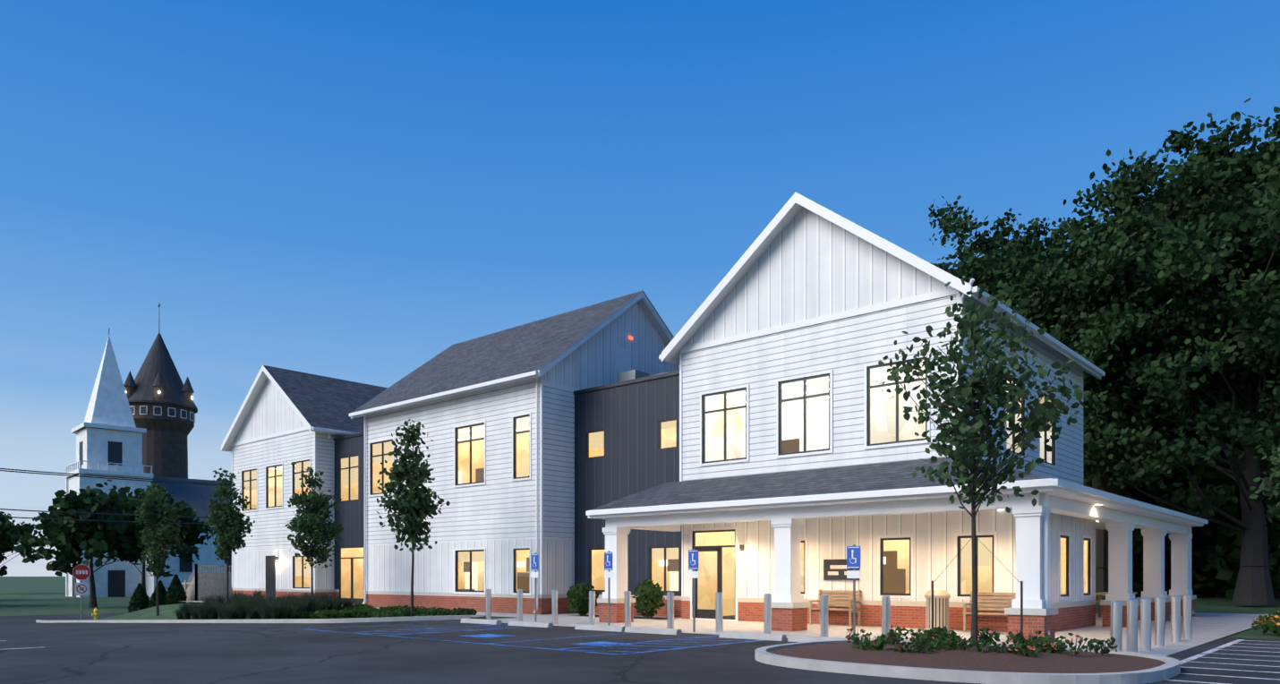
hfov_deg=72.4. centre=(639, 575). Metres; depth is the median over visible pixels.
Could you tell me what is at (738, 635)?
wheel stops
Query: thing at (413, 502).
tree
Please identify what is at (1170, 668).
kerbs
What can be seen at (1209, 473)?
tree
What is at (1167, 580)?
tree
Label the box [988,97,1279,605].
tree
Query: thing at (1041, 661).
island mulch
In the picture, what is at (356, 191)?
sky
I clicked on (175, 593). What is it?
arborvitae
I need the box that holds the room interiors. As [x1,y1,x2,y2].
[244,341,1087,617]
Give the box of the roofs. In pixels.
[221,192,1201,529]
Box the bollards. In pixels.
[485,588,1192,652]
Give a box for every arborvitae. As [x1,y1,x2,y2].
[128,582,149,612]
[148,580,167,607]
[164,573,187,605]
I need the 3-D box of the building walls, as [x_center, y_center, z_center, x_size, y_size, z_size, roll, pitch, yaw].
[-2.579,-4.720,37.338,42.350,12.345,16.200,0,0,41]
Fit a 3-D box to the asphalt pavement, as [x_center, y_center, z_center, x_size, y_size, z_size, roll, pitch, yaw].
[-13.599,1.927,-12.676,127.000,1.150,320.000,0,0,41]
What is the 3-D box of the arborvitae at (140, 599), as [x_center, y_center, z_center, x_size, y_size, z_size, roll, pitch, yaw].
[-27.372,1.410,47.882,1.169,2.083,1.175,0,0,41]
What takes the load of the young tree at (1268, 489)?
on the ground at (30, 595)
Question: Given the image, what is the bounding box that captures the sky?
[0,0,1279,576]
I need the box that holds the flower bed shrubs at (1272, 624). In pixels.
[1251,608,1279,634]
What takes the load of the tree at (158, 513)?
on the ground at (30, 595)
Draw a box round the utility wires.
[0,468,229,524]
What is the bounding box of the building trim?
[220,278,1208,634]
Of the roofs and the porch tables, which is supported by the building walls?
the roofs
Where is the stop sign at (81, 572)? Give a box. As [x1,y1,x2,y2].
[72,563,90,620]
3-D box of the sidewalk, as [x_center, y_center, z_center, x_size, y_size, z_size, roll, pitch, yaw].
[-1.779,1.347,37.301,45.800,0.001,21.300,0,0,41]
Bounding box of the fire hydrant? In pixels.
[91,606,99,619]
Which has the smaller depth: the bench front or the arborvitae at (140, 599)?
the bench front
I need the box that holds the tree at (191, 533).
[95,479,217,592]
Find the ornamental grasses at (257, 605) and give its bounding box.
[172,588,357,619]
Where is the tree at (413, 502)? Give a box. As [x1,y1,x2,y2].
[375,418,450,616]
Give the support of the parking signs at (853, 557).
on the sidewalk
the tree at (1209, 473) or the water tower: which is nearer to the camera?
the tree at (1209, 473)
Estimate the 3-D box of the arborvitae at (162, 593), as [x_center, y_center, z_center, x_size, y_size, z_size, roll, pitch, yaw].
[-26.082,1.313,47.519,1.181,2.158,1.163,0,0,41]
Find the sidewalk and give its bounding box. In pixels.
[182,600,1272,656]
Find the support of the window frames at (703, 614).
attached to the building walls
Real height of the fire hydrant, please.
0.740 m
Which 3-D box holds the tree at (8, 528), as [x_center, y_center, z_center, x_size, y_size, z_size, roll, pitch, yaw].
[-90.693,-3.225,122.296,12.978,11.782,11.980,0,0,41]
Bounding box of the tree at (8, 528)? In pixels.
[0,511,41,576]
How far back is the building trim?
23.15 m
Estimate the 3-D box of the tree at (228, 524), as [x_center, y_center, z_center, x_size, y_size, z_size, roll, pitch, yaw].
[-18.262,-1.501,38.461,2.143,6.433,2.014,0,0,19]
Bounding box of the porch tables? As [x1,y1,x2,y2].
[1095,591,1137,617]
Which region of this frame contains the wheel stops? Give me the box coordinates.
[460,618,906,642]
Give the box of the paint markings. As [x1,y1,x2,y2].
[0,621,1279,683]
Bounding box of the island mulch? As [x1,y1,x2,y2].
[767,641,1166,673]
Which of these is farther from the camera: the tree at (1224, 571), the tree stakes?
the tree at (1224, 571)
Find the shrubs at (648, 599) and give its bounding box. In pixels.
[281,579,1117,657]
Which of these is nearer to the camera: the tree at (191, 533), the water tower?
the tree at (191, 533)
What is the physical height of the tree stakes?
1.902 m
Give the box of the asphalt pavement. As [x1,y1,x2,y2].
[0,612,1279,683]
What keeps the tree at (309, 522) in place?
on the ground at (30, 595)
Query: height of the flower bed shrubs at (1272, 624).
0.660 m
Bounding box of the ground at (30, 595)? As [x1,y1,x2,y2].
[0,576,1279,639]
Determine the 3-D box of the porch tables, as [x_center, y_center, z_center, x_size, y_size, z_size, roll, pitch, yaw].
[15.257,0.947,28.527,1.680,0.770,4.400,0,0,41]
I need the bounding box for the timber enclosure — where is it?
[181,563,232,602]
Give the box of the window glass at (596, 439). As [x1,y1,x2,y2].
[243,362,1087,616]
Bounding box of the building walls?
[232,206,1194,643]
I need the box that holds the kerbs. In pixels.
[35,614,1180,683]
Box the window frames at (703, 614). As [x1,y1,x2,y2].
[242,356,1089,619]
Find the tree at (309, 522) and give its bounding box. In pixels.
[284,461,344,596]
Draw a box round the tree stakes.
[931,539,1023,641]
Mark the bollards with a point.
(1116, 619)
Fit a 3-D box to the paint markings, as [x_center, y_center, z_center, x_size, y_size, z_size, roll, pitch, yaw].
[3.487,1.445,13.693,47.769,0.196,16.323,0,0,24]
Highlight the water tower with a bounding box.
[123,304,197,478]
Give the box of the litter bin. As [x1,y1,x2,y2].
[924,589,950,631]
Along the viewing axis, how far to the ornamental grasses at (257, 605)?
33.37 m
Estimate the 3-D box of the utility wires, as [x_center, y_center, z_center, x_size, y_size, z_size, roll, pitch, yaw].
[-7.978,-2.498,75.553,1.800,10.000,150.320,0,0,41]
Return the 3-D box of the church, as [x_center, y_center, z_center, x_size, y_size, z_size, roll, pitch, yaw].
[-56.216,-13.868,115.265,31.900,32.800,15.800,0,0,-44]
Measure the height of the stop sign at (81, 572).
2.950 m
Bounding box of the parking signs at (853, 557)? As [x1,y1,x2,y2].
[530,544,860,638]
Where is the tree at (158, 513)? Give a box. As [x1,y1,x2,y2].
[134,482,185,615]
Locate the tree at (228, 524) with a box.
[193,468,255,602]
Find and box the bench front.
[962,591,1015,631]
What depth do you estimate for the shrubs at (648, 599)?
14.90 m
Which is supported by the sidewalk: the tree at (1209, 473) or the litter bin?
the litter bin
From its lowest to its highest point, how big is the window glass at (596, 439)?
6.980 m
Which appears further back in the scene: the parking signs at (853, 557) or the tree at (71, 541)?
the tree at (71, 541)
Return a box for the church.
[64,327,231,597]
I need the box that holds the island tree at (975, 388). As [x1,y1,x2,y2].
[874,278,1089,647]
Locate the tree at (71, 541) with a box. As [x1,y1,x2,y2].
[9,485,170,607]

